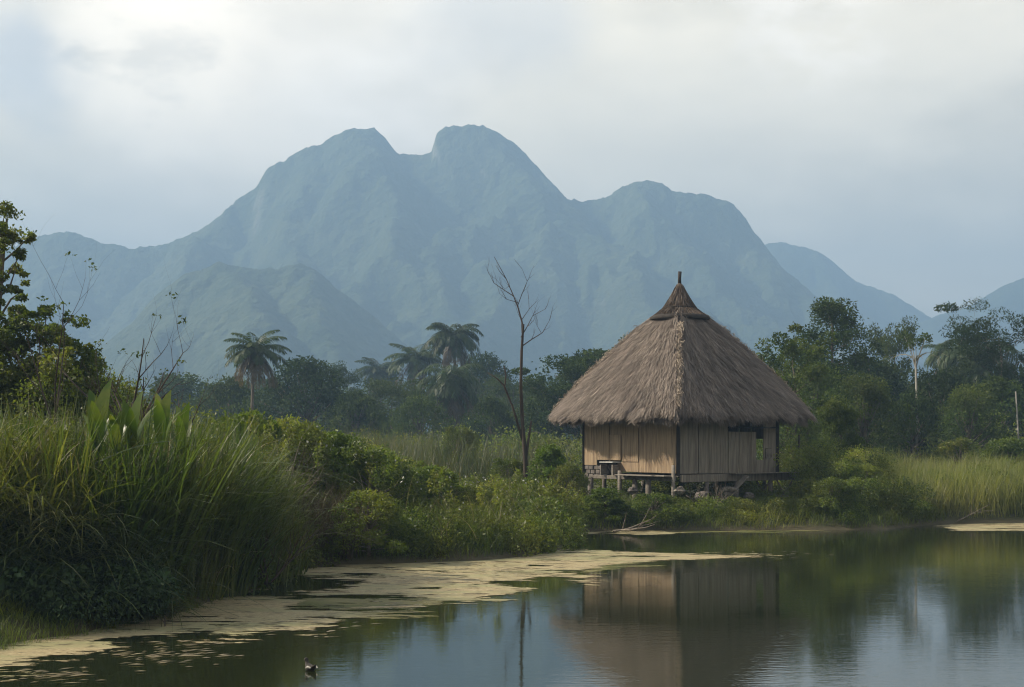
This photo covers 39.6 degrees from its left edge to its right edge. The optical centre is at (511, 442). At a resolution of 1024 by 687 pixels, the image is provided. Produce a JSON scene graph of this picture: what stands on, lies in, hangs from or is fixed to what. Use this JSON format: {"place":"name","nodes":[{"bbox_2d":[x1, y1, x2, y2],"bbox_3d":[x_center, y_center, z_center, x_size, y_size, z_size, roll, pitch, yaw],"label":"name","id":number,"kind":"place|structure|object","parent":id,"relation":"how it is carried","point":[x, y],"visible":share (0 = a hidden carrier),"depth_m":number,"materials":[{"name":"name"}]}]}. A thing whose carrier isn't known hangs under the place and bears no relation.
{"place":"outdoors","nodes":[
{"label":"outdoors","id":0,"kind":"place"},
{"bbox_2d":[97,261,565,431],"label":"hill","id":1,"kind":"structure","parent":0,"point":[305,310],"depth_m":942.71,"materials":[{"name":"stone"}]},
{"bbox_2d":[0,124,945,426],"bbox_3d":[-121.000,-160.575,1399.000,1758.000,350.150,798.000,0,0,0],"label":"mountain massif","id":2,"kind":"structure","parent":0,"point":[406,248],"depth_m":1367.07,"materials":[{"name":"stone"}]},
{"bbox_2d":[0,523,1023,686],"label":"water","id":3,"kind":"structure","parent":0,"point":[929,606],"depth_m":18.92,"materials":[{"name":"liquid"}]},
{"bbox_2d":[152,614,168,625],"bbox_3d":[-4.788,2.464,19.323,0.254,0.273,0.023,0,0,10],"label":"stick","id":4,"kind":"object","parent":3,"relation":"in","point":[164,621],"visible":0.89,"depth_m":19.31,"materials":[{"name":"brown wood"}]},
{"bbox_2d":[304,658,317,670],"bbox_3d":[-2.217,2.442,15.604,0.119,0.144,0.270,0,0,-35],"label":"water bird","id":5,"kind":"object","parent":3,"relation":"on","point":[309,666],"visible":1,"depth_m":15.56},
{"bbox_2d":[0,523,1023,681],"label":"algae mat","id":6,"kind":"object","parent":3,"relation":"on","point":[274,610],"visible":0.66,"depth_m":23.66,"materials":[{"name":"beige plant"}]},
{"bbox_2d":[0,552,829,682],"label":"pond litter","id":7,"kind":"object","parent":6,"relation":"on","point":[81,673],"visible":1,"depth_m":17.52,"materials":[{"name":"plant"}]},
{"bbox_2d":[200,530,827,618],"bbox_3d":[1.706,2.498,30.355,16.680,0.001,23.160,0,0,0],"label":"algae film","id":8,"kind":"object","parent":3,"relation":"on","point":[345,603],"visible":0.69,"depth_m":22.21,"materials":[{"name":"green plant"}]},
{"bbox_2d":[0,475,1023,649],"bbox_3d":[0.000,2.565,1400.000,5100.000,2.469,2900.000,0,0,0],"label":"ground","id":9,"kind":"structure","parent":0,"point":[952,519],"depth_m":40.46,"materials":[{"name":"green plant"}]},
{"bbox_2d":[0,200,36,326],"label":"edge tree","id":10,"kind":"object","parent":9,"relation":"on","point":[12,235],"visible":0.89,"depth_m":26.95,"materials":[{"name":"green plant"}]},
{"bbox_2d":[21,416,35,471],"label":"broad leaf plant","id":11,"kind":"object","parent":9,"relation":"on","point":[30,428],"visible":0.33,"depth_m":20.59,"materials":[{"name":"green plant"}]},
{"bbox_2d":[0,293,109,431],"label":"shrub","id":12,"kind":"object","parent":9,"relation":"on","point":[11,373],"visible":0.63,"depth_m":26.28,"materials":[{"name":"green plant"}]},
{"bbox_2d":[0,473,191,627],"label":"creeper","id":13,"kind":"object","parent":9,"relation":"on","point":[151,591],"visible":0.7,"depth_m":19.05,"materials":[{"name":"green plant"}]},
{"bbox_2d":[81,379,112,501],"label":"broad leaf plant","id":14,"kind":"object","parent":9,"relation":"on","point":[103,396],"visible":0.71,"depth_m":20.89,"materials":[{"name":"green plant"}]},
{"bbox_2d":[105,408,126,496],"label":"broad leaf plant","id":15,"kind":"object","parent":9,"relation":"on","point":[113,418],"visible":0.56,"depth_m":21.17,"materials":[{"name":"green plant"}]},
{"bbox_2d":[122,391,156,495],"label":"broad leaf plant","id":16,"kind":"object","parent":9,"relation":"on","point":[131,413],"visible":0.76,"depth_m":21.38,"materials":[{"name":"green plant"}]},
{"bbox_2d":[154,390,177,483],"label":"broad leaf plant","id":17,"kind":"object","parent":9,"relation":"on","point":[163,405],"visible":0.67,"depth_m":21.78,"materials":[{"name":"green plant"}]},
{"bbox_2d":[168,403,191,476],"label":"broad leaf plant","id":18,"kind":"object","parent":9,"relation":"on","point":[181,418],"visible":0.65,"depth_m":22.19,"materials":[{"name":"green plant"}]},
{"bbox_2d":[0,376,380,633],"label":"tall reeds","id":19,"kind":"object","parent":9,"relation":"on","point":[157,526],"visible":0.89,"depth_m":21.04,"materials":[{"name":"green plant"}]},
{"bbox_2d":[0,213,109,429],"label":"dead sapling","id":20,"kind":"object","parent":19,"relation":"on","point":[59,352],"visible":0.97,"depth_m":23.93,"materials":[{"name":"brown plant"}]},
{"bbox_2d":[43,261,193,426],"bbox_3d":[-6.527,-1.557,23.693,2.722,2.951,1.806,0,0,-9],"label":"bare shrub","id":21,"kind":"object","parent":19,"relation":"on","point":[158,391],"visible":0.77,"depth_m":23.53,"materials":[{"name":"brown plant"}]},
{"bbox_2d":[164,366,233,421],"bbox_3d":[-5.702,-0.696,25.080,1.583,1.417,0.769,0,0,38],"label":"bare sapling","id":22,"kind":"object","parent":19,"relation":"on","point":[200,401],"visible":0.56,"depth_m":24.86,"materials":[{"name":"brown plant"}]},
{"bbox_2d":[137,371,245,432],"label":"broadleaf tree","id":23,"kind":"object","parent":9,"relation":"on","point":[187,386],"visible":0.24,"depth_m":148.10,"materials":[{"name":"green plant"}]},
{"bbox_2d":[179,375,275,435],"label":"broadleaf tree","id":24,"kind":"object","parent":9,"relation":"on","point":[227,390],"visible":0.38,"depth_m":120.90,"materials":[{"name":"green plant"}]},
{"bbox_2d":[209,408,294,474],"bbox_3d":[-5.651,0.504,31.140,2.314,2.542,1.952,0,0,-43],"label":"shrub","id":25,"kind":"object","parent":9,"relation":"on","point":[239,417],"visible":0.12,"depth_m":30.88,"materials":[{"name":"green plant"}]},
{"bbox_2d":[224,329,291,410],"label":"palm tree","id":26,"kind":"object","parent":9,"relation":"on","point":[252,354],"visible":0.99,"depth_m":99.61,"materials":[{"name":"green plant"}]},
{"bbox_2d":[240,475,333,586],"bbox_3d":[-4.147,1.325,23.642,2.353,2.178,2.320,0,0,0],"label":"tangled shrub","id":27,"kind":"object","parent":9,"relation":"on","point":[280,571],"visible":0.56,"depth_m":23.78,"materials":[{"name":"green plant"}]},
{"bbox_2d":[0,396,606,586],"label":"dry stems","id":28,"kind":"object","parent":9,"relation":"on","point":[230,477],"visible":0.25,"depth_m":22.00,"materials":[{"name":"plant"}]},
{"bbox_2d":[273,412,333,502],"bbox_3d":[-4.301,0.306,30.034,2.195,2.409,2.046,0,0,44],"label":"dry shrub","id":29,"kind":"object","parent":9,"relation":"on","point":[305,468],"visible":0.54,"depth_m":30.20,"materials":[{"name":"green plant"}]},
{"bbox_2d":[268,413,351,508],"bbox_3d":[-5.006,0.579,31.938,2.627,2.472,2.936,0,0,7],"label":"shrub","id":30,"kind":"object","parent":9,"relation":"on","point":[302,427],"visible":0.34,"depth_m":31.75,"materials":[{"name":"green plant"}]},
{"bbox_2d":[236,355,385,432],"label":"broadleaf tree","id":31,"kind":"object","parent":9,"relation":"on","point":[310,374],"visible":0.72,"depth_m":116.33,"materials":[{"name":"green plant"}]},
{"bbox_2d":[302,430,368,502],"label":"shrub","id":32,"kind":"object","parent":9,"relation":"on","point":[341,438],"visible":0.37,"depth_m":32.72,"materials":[{"name":"green plant"}]},
{"bbox_2d":[290,479,384,564],"bbox_3d":[-4.080,1.584,29.493,3.800,1.816,4.743,0,0,0],"label":"bush","id":33,"kind":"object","parent":9,"relation":"on","point":[324,506],"depth_m":29.49,"materials":[{"name":"green plant"}]},
{"bbox_2d":[312,360,377,429],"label":"broadleaf tree","id":34,"kind":"object","parent":9,"relation":"on","point":[351,380],"visible":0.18,"depth_m":164.21,"materials":[{"name":"green plant"}]},
{"bbox_2d":[315,389,390,437],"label":"broadleaf tree","id":35,"kind":"object","parent":9,"relation":"on","point":[352,401],"visible":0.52,"depth_m":114.09,"materials":[{"name":"green plant"}]},
{"bbox_2d":[326,488,418,555],"bbox_3d":[-2.979,1.676,29.455,1.917,1.503,2.142,0,0,7],"label":"shrub","id":36,"kind":"object","parent":9,"relation":"on","point":[382,504],"visible":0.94,"depth_m":29.26,"materials":[{"name":"green plant"}]},
{"bbox_2d":[353,357,402,406],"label":"palm tree","id":37,"kind":"object","parent":9,"relation":"on","point":[374,371],"visible":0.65,"depth_m":204.45,"materials":[{"name":"green plant"}]},
{"bbox_2d":[327,445,436,507],"bbox_3d":[-3.085,0.962,33.027,2.597,1.822,2.324,0,0,-17],"label":"shrub","id":38,"kind":"object","parent":9,"relation":"on","point":[381,457],"visible":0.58,"depth_m":32.71,"materials":[{"name":"green plant"}]},
{"bbox_2d":[346,376,437,431],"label":"broadleaf tree","id":39,"kind":"object","parent":9,"relation":"on","point":[394,393],"visible":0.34,"depth_m":128.69,"materials":[{"name":"green plant"}]},
{"bbox_2d":[384,343,443,423],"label":"palm tree","id":40,"kind":"object","parent":9,"relation":"on","point":[416,360],"visible":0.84,"depth_m":164.52,"materials":[{"name":"green plant"}]},
{"bbox_2d":[379,393,455,441],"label":"broadleaf tree","id":41,"kind":"object","parent":9,"relation":"on","point":[425,409],"visible":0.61,"depth_m":111.06,"materials":[{"name":"green plant"}]},
{"bbox_2d":[401,464,464,505],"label":"shrub","id":42,"kind":"object","parent":9,"relation":"on","point":[425,471],"visible":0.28,"depth_m":33.81,"materials":[{"name":"green plant"}]},
{"bbox_2d":[412,363,485,428],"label":"palm tree","id":43,"kind":"object","parent":9,"relation":"on","point":[450,386],"visible":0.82,"depth_m":119.10,"materials":[{"name":"green plant"}]},
{"bbox_2d":[422,322,483,421],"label":"palm tree","id":44,"kind":"object","parent":9,"relation":"on","point":[452,343],"visible":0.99,"depth_m":148.53,"materials":[{"name":"green plant"}]},
{"bbox_2d":[428,424,485,477],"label":"shrub","id":45,"kind":"object","parent":9,"relation":"on","point":[455,433],"visible":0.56,"depth_m":65.82,"materials":[{"name":"green plant"}]},
{"bbox_2d":[433,351,519,448],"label":"broadleaf tree","id":46,"kind":"object","parent":9,"relation":"on","point":[492,366],"visible":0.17,"depth_m":157.05,"materials":[{"name":"green plant"}]},
{"bbox_2d":[450,484,516,513],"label":"shrub","id":47,"kind":"object","parent":9,"relation":"on","point":[468,491],"visible":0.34,"depth_m":33.70,"materials":[{"name":"green plant"}]},
{"bbox_2d":[459,396,520,450],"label":"broadleaf tree","id":48,"kind":"object","parent":9,"relation":"on","point":[493,414],"visible":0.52,"depth_m":107.28,"materials":[{"name":"green plant"}]},
{"bbox_2d":[476,456,532,486],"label":"shrub","id":49,"kind":"object","parent":9,"relation":"on","point":[496,468],"visible":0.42,"depth_m":43.92,"materials":[{"name":"green plant"}]},
{"bbox_2d":[471,373,545,434],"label":"broadleaf tree","id":50,"kind":"object","parent":9,"relation":"on","point":[500,391],"visible":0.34,"depth_m":139.27,"materials":[{"name":"green plant"}]},
{"bbox_2d":[0,361,1023,593],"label":"undergrowth","id":51,"kind":"object","parent":9,"relation":"on","point":[806,461],"visible":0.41,"depth_m":35.32,"materials":[{"name":"green plant"}]},
{"bbox_2d":[6,369,1021,441],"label":"forest","id":52,"kind":"object","parent":9,"relation":"on","point":[389,407],"visible":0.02,"depth_m":216.36,"materials":[{"name":"green plant"}]},
{"bbox_2d":[486,257,552,479],"bbox_3d":[0.238,-1.880,43.468,2.265,7.765,1.158,0,0,0],"label":"bare tree","id":53,"kind":"object","parent":9,"relation":"on","point":[525,445],"visible":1,"depth_m":43.47,"materials":[{"name":"brown plant"}]},
{"bbox_2d":[509,382,580,446],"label":"broadleaf tree","id":54,"kind":"object","parent":9,"relation":"on","point":[556,428],"visible":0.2,"depth_m":103.63,"materials":[{"name":"green plant"}]},
{"bbox_2d":[526,443,575,493],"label":"shrub","id":55,"kind":"object","parent":9,"relation":"on","point":[551,462],"visible":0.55,"depth_m":42.73,"materials":[{"name":"green plant"}]},
{"bbox_2d":[514,348,601,448],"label":"broadleaf tree","id":56,"kind":"object","parent":9,"relation":"on","point":[550,404],"visible":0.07,"depth_m":102.33,"materials":[{"name":"green plant"}]},
{"bbox_2d":[547,463,592,506],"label":"shrub","id":57,"kind":"object","parent":9,"relation":"on","point":[562,473],"visible":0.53,"depth_m":41.82,"materials":[{"name":"green plant"}]},
{"bbox_2d":[508,330,632,440],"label":"broadleaf tree","id":58,"kind":"object","parent":9,"relation":"on","point":[571,366],"visible":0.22,"depth_m":97.64,"materials":[{"name":"green plant"}]},
{"bbox_2d":[298,426,906,513],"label":"flowers","id":59,"kind":"object","parent":9,"relation":"on","point":[449,477],"visible":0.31,"depth_m":32.42,"materials":[{"name":"white plant"}]},
{"bbox_2d":[577,487,628,520],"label":"shrub","id":60,"kind":"object","parent":9,"relation":"on","point":[602,498],"visible":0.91,"depth_m":40.68,"materials":[{"name":"green plant"}]},
{"bbox_2d":[627,487,638,494],"bbox_3d":[3.704,1.481,43.600,0.292,0.266,0.373,0,0,41],"label":"rock","id":61,"kind":"object","parent":9,"relation":"on","point":[631,490],"visible":1,"depth_m":43.52,"materials":[{"name":"stone"}]},
{"bbox_2d":[613,508,657,531],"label":"fallen branch","id":62,"kind":"object","parent":9,"relation":"on","point":[630,528],"visible":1,"depth_m":39.01,"materials":[{"name":"grey wood"}]},
{"bbox_2d":[614,492,688,523],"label":"shrub","id":63,"kind":"object","parent":9,"relation":"on","point":[647,502],"visible":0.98,"depth_m":40.55,"materials":[{"name":"green plant"}]},
{"bbox_2d":[287,411,1019,482],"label":"dry reeds","id":64,"kind":"object","parent":9,"relation":"on","point":[423,452],"visible":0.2,"depth_m":64.05,"materials":[{"name":"green plant"}]},
{"bbox_2d":[674,486,685,494],"bbox_3d":[5.004,1.434,42.392,0.317,0.271,0.426,0,0,33],"label":"rock","id":65,"kind":"object","parent":9,"relation":"on","point":[679,490],"visible":1,"depth_m":42.31,"materials":[{"name":"stone"}]},
{"bbox_2d":[547,271,817,504],"bbox_3d":[5.438,-1.666,45.972,7.069,7.732,7.115,0,0,-37],"label":"thatched hut","id":66,"kind":"object","parent":9,"relation":"on","point":[681,385],"visible":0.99,"depth_m":44.36,"materials":[{"name":"brown wood"}]},
{"bbox_2d":[694,491,706,499],"bbox_3d":[5.680,1.588,42.600,0.455,0.278,0.415,0,0,9],"label":"rock","id":67,"kind":"object","parent":9,"relation":"on","point":[704,493],"visible":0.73,"depth_m":42.49,"materials":[{"name":"stone"}]},
{"bbox_2d":[686,465,751,507],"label":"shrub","id":68,"kind":"object","parent":9,"relation":"on","point":[719,492],"visible":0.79,"depth_m":42.16,"materials":[{"name":"brown plant"}]},
{"bbox_2d":[722,486,738,495],"bbox_3d":[6.660,1.491,43.425,0.534,0.308,0.457,0,0,8],"label":"rock","id":69,"kind":"object","parent":9,"relation":"on","point":[727,489],"visible":0.94,"depth_m":43.28,"materials":[{"name":"stone"}]},
{"bbox_2d":[723,475,748,498],"bbox_3d":[6.813,1.432,43.590,1.200,0.051,0.200,-44,23,-12],"label":"broken board","id":70,"kind":"object","parent":9,"relation":"on","point":[744,478],"visible":0.52,"depth_m":43.61,"materials":[{"name":"wood"}]},
{"bbox_2d":[743,492,754,498],"bbox_3d":[7.307,1.639,43.804,0.377,0.258,0.357,0,0,17],"label":"rock","id":71,"kind":"object","parent":9,"relation":"on","point":[751,495],"visible":0.92,"depth_m":43.67,"materials":[{"name":"stone"}]},
{"bbox_2d":[751,352,812,437],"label":"broadleaf tree","id":72,"kind":"object","parent":9,"relation":"on","point":[782,363],"visible":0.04,"depth_m":77.14,"materials":[{"name":"green plant"}]},
{"bbox_2d":[756,394,825,482],"bbox_3d":[11.458,0.003,57.993,3.242,3.970,3.359,0,0,-25],"label":"broadleaf tree","id":73,"kind":"object","parent":9,"relation":"on","point":[791,438],"visible":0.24,"depth_m":57.56,"materials":[{"name":"green plant"}]},
{"bbox_2d":[754,321,856,440],"bbox_3d":[12.345,-1.684,61.814,3.554,7.294,4.394,0,0,-17],"label":"broadleaf tree","id":74,"kind":"object","parent":9,"relation":"on","point":[792,349],"visible":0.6,"depth_m":61.16,"materials":[{"name":"green plant"}]},
{"bbox_2d":[756,360,876,460],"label":"broadleaf tree","id":75,"kind":"object","parent":9,"relation":"on","point":[818,390],"visible":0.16,"depth_m":71.23,"materials":[{"name":"green plant"}]},
{"bbox_2d":[803,476,864,514],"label":"shrub","id":76,"kind":"object","parent":9,"relation":"on","point":[841,488],"visible":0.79,"depth_m":41.66,"materials":[{"name":"green plant"}]},
{"bbox_2d":[816,393,867,466],"bbox_3d":[11.643,0.094,50.128,1.908,3.666,1.666,0,0,-25],"label":"young tree","id":77,"kind":"object","parent":9,"relation":"on","point":[832,411],"visible":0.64,"depth_m":49.98,"materials":[{"name":"green plant"}]},
{"bbox_2d":[786,295,921,449],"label":"broadleaf tree","id":78,"kind":"object","parent":9,"relation":"on","point":[831,311],"visible":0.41,"depth_m":79.37,"materials":[{"name":"green plant"}]},
{"bbox_2d":[830,462,894,504],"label":"shrub","id":79,"kind":"object","parent":9,"relation":"on","point":[867,469],"visible":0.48,"depth_m":43.28,"materials":[{"name":"green plant"}]},
{"bbox_2d":[821,370,920,461],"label":"broadleaf tree","id":80,"kind":"object","parent":9,"relation":"on","point":[870,402],"visible":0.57,"depth_m":67.41,"materials":[{"name":"green plant"}]},
{"bbox_2d":[842,357,936,448],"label":"broadleaf tree","id":81,"kind":"object","parent":9,"relation":"on","point":[884,370],"visible":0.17,"depth_m":94.42,"materials":[{"name":"green plant"}]},
{"bbox_2d":[866,315,933,396],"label":"broadleaf tree","id":82,"kind":"object","parent":9,"relation":"on","point":[889,349],"visible":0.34,"depth_m":107.47,"materials":[{"name":"green plant"}]},
{"bbox_2d":[782,445,1023,519],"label":"pale reeds","id":83,"kind":"object","parent":9,"relation":"on","point":[997,495],"visible":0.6,"depth_m":44.95,"materials":[{"name":"green plant"}]},
{"bbox_2d":[871,389,948,461],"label":"broadleaf tree","id":84,"kind":"object","parent":9,"relation":"on","point":[910,398],"visible":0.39,"depth_m":75.42,"materials":[{"name":"green plant"}]},
{"bbox_2d":[887,331,946,458],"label":"white trunk tree","id":85,"kind":"object","parent":9,"relation":"on","point":[921,339],"visible":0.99,"depth_m":75.95,"materials":[{"name":"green plant"}]},
{"bbox_2d":[872,368,1007,452],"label":"broadleaf tree","id":86,"kind":"object","parent":9,"relation":"on","point":[938,385],"visible":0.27,"depth_m":83.49,"materials":[{"name":"green plant"}]},
{"bbox_2d":[918,342,964,394],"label":"palm tree","id":87,"kind":"object","parent":9,"relation":"on","point":[929,361],"visible":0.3,"depth_m":117.76,"materials":[{"name":"green plant"}]},
{"bbox_2d":[918,435,991,465],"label":"shrub","id":88,"kind":"object","parent":9,"relation":"on","point":[962,444],"visible":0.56,"depth_m":59.69,"materials":[{"name":"green plant"}]},
{"bbox_2d":[921,381,1012,459],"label":"broadleaf tree","id":89,"kind":"object","parent":9,"relation":"on","point":[970,414],"visible":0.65,"depth_m":73.47,"materials":[{"name":"green plant"}]},
{"bbox_2d":[956,502,992,521],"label":"fallen branch","id":90,"kind":"object","parent":9,"relation":"on","point":[973,513],"visible":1,"depth_m":43.78,"materials":[{"name":"grey wood"}]},
{"bbox_2d":[932,296,1023,427],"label":"broadleaf tree","id":91,"kind":"object","parent":9,"relation":"on","point":[967,337],"visible":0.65,"depth_m":87.40,"materials":[{"name":"green plant"}]},
{"bbox_2d":[932,338,1023,409],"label":"palm tree","id":92,"kind":"object","parent":9,"relation":"on","point":[939,364],"visible":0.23,"depth_m":99.32,"materials":[{"name":"green plant"}]},
{"bbox_2d":[937,374,1023,452],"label":"broadleaf tree","id":93,"kind":"object","parent":9,"relation":"on","point":[1002,389],"visible":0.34,"depth_m":79.12,"materials":[{"name":"green plant"}]},
{"bbox_2d":[980,436,1023,464],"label":"shrub","id":94,"kind":"object","parent":9,"relation":"on","point":[999,447],"visible":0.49,"depth_m":57.71,"materials":[{"name":"green plant"}]},
{"bbox_2d":[1007,379,1023,442],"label":"broadleaf tree","id":95,"kind":"object","parent":9,"relation":"on","point":[1010,426],"visible":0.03,"depth_m":90.16,"materials":[{"name":"green plant"}]},
{"bbox_2d":[1015,391,1018,438],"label":"dead tree","id":96,"kind":"object","parent":9,"relation":"on","point":[1017,416],"visible":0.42,"depth_m":74.97,"materials":[{"name":"grey wood"}]},
{"bbox_2d":[0,0,1023,317],"label":"sky","id":97,"kind":"structure","parent":0,"point":[882,139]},
{"bbox_2d":[765,242,930,340],"bbox_3d":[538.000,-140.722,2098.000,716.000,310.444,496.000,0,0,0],"label":"mountain range","id":98,"kind":"structure","parent":0,"point":[818,275],"depth_m":2061.29,"materials":[{"name":"stone"}]},
{"bbox_2d":[891,278,1023,376],"bbox_3d":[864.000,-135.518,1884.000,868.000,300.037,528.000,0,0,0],"label":"mountain ridge","id":99,"kind":"structure","parent":0,"point":[1010,297],"depth_m":1867.91,"materials":[{"name":"stone"}]}
]}

